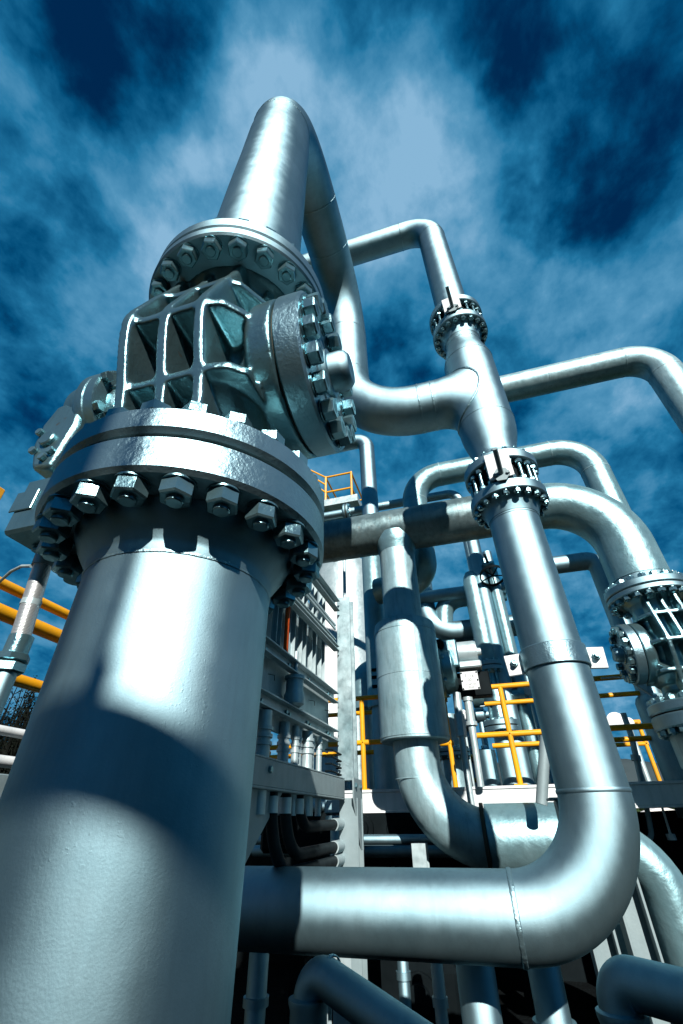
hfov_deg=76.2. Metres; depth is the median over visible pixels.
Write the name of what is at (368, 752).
guard rail
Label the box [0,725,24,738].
white rail
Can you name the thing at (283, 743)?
conduit
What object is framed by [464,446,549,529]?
spaced flange
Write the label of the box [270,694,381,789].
guard rail
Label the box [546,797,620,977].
support column
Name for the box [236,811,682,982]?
plinth wall
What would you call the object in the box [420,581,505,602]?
thin pipe
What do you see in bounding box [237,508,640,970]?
bent pipe
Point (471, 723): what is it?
vent tube
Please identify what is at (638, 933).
support column
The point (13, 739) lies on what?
bush
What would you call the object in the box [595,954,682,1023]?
elbow pipe
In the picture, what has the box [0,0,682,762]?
sky
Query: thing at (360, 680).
elbow stub
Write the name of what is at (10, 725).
bush
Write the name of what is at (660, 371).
overhead pipe
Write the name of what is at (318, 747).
conduit
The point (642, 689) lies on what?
guard rail
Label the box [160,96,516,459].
loop pipe
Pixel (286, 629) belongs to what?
orange cable
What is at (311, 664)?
cable trough
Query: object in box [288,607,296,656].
cable trough
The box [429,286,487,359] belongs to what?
spaced flange
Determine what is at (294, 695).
junction pot
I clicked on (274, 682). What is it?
sheet panel
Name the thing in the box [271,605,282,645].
cable trough
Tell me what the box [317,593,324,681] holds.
cable trough
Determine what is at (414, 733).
pipe
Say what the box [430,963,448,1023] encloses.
upright pipe
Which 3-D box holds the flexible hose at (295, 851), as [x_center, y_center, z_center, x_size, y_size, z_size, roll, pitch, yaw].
[-0.223,2.661,3.717,0.103,0.463,1.442,-11,-37,14]
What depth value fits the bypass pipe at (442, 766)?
8.40 m
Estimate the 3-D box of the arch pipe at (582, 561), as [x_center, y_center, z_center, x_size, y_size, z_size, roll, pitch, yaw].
[4.277,2.390,7.237,1.368,3.819,0.349,-10,-37,13]
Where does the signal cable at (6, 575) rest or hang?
attached to the guard rail at (42, 629)
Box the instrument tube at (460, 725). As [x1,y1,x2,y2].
[452,692,474,804]
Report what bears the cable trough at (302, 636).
attached to the cable rack
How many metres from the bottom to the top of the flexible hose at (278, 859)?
0.561 m
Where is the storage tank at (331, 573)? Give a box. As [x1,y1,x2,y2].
[317,558,382,810]
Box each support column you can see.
[327,1006,331,1023]
[333,957,351,1023]
[411,843,429,867]
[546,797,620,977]
[619,877,672,1023]
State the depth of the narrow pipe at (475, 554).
8.44 m
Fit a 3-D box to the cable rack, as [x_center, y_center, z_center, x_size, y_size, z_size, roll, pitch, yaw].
[-0.340,2.047,3.439,0.296,4.069,3.060,-10,-37,13]
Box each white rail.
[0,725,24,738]
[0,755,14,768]
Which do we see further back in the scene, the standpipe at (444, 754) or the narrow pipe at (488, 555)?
the narrow pipe at (488, 555)
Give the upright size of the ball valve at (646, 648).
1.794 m
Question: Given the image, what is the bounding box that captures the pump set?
[313,800,339,855]
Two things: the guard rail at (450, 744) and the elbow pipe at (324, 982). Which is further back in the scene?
the guard rail at (450, 744)
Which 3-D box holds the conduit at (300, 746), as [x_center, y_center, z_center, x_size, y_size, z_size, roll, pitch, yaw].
[-0.381,2.201,3.715,0.083,0.640,0.082,-10,-37,13]
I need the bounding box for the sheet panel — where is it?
[259,597,329,752]
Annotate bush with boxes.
[0,671,36,769]
[0,688,36,772]
[0,689,37,773]
[3,690,36,773]
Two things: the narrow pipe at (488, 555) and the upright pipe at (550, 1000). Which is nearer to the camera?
the upright pipe at (550, 1000)
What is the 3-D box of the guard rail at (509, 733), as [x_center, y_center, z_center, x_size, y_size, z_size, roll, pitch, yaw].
[4.089,2.690,5.559,4.784,1.256,0.140,-10,-37,13]
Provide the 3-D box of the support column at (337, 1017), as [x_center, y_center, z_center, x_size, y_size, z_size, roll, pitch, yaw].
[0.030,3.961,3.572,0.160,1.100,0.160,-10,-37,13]
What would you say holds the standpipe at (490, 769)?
on the platform at (657, 794)
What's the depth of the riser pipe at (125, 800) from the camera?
1.01 m
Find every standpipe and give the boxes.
[439,713,470,786]
[479,749,501,785]
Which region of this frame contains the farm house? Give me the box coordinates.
[641,808,673,811]
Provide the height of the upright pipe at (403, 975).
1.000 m
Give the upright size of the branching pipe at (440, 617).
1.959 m
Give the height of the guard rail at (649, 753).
1.505 m
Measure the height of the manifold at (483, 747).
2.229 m
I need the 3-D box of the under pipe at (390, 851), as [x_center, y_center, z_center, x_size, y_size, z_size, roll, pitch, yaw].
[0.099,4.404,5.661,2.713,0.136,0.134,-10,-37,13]
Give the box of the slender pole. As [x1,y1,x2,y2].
[620,713,644,781]
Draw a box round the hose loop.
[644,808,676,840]
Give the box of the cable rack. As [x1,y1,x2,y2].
[245,573,367,979]
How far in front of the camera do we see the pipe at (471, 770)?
7.48 m
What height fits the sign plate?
0.249 m
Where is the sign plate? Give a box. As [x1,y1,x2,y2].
[460,671,479,689]
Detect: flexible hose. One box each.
[266,791,344,866]
[278,793,344,860]
[295,795,344,832]
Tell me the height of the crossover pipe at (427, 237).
2.885 m
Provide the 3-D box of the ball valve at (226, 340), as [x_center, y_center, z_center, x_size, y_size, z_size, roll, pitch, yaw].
[-0.661,-0.491,2.101,1.470,1.794,0.988,-10,-37,13]
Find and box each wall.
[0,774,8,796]
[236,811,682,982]
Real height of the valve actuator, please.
0.802 m
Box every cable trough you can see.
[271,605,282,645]
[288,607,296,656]
[297,596,307,665]
[307,584,316,673]
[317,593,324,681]
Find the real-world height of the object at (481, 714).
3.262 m
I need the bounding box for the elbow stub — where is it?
[355,661,374,789]
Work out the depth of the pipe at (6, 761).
3.92 m
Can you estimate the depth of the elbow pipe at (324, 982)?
1.75 m
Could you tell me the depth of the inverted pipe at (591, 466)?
7.99 m
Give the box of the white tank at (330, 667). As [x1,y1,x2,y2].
[313,560,349,801]
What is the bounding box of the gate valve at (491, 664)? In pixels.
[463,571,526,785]
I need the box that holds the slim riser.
[310,434,398,789]
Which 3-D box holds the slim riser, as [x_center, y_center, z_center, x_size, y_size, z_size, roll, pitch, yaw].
[-0.051,1.245,8.964,1.847,7.586,0.452,-10,-37,13]
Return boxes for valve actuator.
[437,639,492,699]
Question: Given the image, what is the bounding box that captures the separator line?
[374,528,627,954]
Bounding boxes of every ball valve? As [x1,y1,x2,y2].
[28,217,356,613]
[604,569,682,740]
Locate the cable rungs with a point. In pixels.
(339, 767)
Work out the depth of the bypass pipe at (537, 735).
7.71 m
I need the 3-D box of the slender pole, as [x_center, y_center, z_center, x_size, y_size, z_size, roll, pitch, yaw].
[4.619,3.770,6.903,0.182,1.069,0.136,-10,-37,13]
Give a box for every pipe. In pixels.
[0,436,323,1023]
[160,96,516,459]
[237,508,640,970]
[242,952,268,1023]
[251,845,451,857]
[255,834,434,844]
[288,953,432,1023]
[302,219,464,306]
[322,483,682,603]
[324,490,472,570]
[372,440,630,604]
[396,961,411,1008]
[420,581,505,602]
[421,582,516,641]
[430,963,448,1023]
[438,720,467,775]
[456,965,502,1023]
[463,710,474,786]
[467,539,534,784]
[482,550,492,560]
[500,346,682,433]
[523,687,551,783]
[528,696,553,783]
[528,966,576,1023]
[553,552,661,694]
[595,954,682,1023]
[607,712,650,780]
[638,832,682,966]
[651,710,682,769]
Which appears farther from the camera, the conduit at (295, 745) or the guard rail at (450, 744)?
the guard rail at (450, 744)
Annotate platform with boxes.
[311,470,361,521]
[345,780,682,1011]
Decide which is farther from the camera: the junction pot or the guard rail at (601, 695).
the guard rail at (601, 695)
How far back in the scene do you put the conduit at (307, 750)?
3.87 m
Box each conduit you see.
[0,553,53,716]
[255,709,272,814]
[276,721,290,815]
[290,725,299,815]
[298,728,302,765]
[301,730,313,815]
[311,734,314,815]
[315,736,322,815]
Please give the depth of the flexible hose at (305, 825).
3.57 m
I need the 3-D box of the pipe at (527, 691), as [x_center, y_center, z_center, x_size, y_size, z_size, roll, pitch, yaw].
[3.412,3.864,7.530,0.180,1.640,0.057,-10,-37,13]
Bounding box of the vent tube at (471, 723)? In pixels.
[462,696,483,786]
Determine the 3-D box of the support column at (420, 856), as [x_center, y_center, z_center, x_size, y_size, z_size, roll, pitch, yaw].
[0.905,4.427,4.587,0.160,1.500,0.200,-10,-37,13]
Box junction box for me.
[4,477,76,585]
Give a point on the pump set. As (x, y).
(329, 807)
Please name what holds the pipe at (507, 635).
on the platform at (657, 794)
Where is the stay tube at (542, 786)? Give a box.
[535,735,549,805]
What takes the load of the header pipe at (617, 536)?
on the ball valve at (646, 648)
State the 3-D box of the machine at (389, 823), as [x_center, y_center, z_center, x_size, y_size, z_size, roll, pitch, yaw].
[0.561,4.872,5.469,1.100,1.808,0.720,-10,-37,13]
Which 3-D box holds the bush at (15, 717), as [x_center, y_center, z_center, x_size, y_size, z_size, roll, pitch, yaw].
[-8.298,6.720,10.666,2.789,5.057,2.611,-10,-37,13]
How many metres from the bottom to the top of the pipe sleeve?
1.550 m
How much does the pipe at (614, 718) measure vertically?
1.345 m
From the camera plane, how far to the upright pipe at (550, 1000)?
2.75 m
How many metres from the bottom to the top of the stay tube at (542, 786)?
0.631 m
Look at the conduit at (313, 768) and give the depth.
4.00 m
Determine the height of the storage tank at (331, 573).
9.550 m
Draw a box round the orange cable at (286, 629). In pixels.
[283,606,289,651]
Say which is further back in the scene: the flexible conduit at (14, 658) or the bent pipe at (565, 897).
the bent pipe at (565, 897)
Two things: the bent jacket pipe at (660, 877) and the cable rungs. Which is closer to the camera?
the bent jacket pipe at (660, 877)
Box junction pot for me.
[284,651,304,707]
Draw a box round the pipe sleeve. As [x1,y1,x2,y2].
[635,693,682,817]
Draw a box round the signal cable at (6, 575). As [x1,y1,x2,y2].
[0,564,31,582]
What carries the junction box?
attached to the ball valve at (226, 340)
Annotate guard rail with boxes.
[0,577,270,755]
[269,710,373,758]
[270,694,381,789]
[440,698,457,786]
[477,674,653,784]
[484,691,651,748]
[601,676,652,695]
[615,719,661,780]
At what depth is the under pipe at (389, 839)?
5.36 m
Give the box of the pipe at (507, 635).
[479,554,538,783]
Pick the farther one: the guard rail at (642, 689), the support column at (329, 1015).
the guard rail at (642, 689)
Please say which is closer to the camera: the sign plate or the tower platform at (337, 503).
the sign plate
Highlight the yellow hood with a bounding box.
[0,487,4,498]
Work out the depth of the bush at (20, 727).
10.35 m
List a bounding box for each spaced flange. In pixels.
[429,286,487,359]
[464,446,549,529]
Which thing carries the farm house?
on the ground
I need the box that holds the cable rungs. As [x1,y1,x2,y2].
[325,749,341,775]

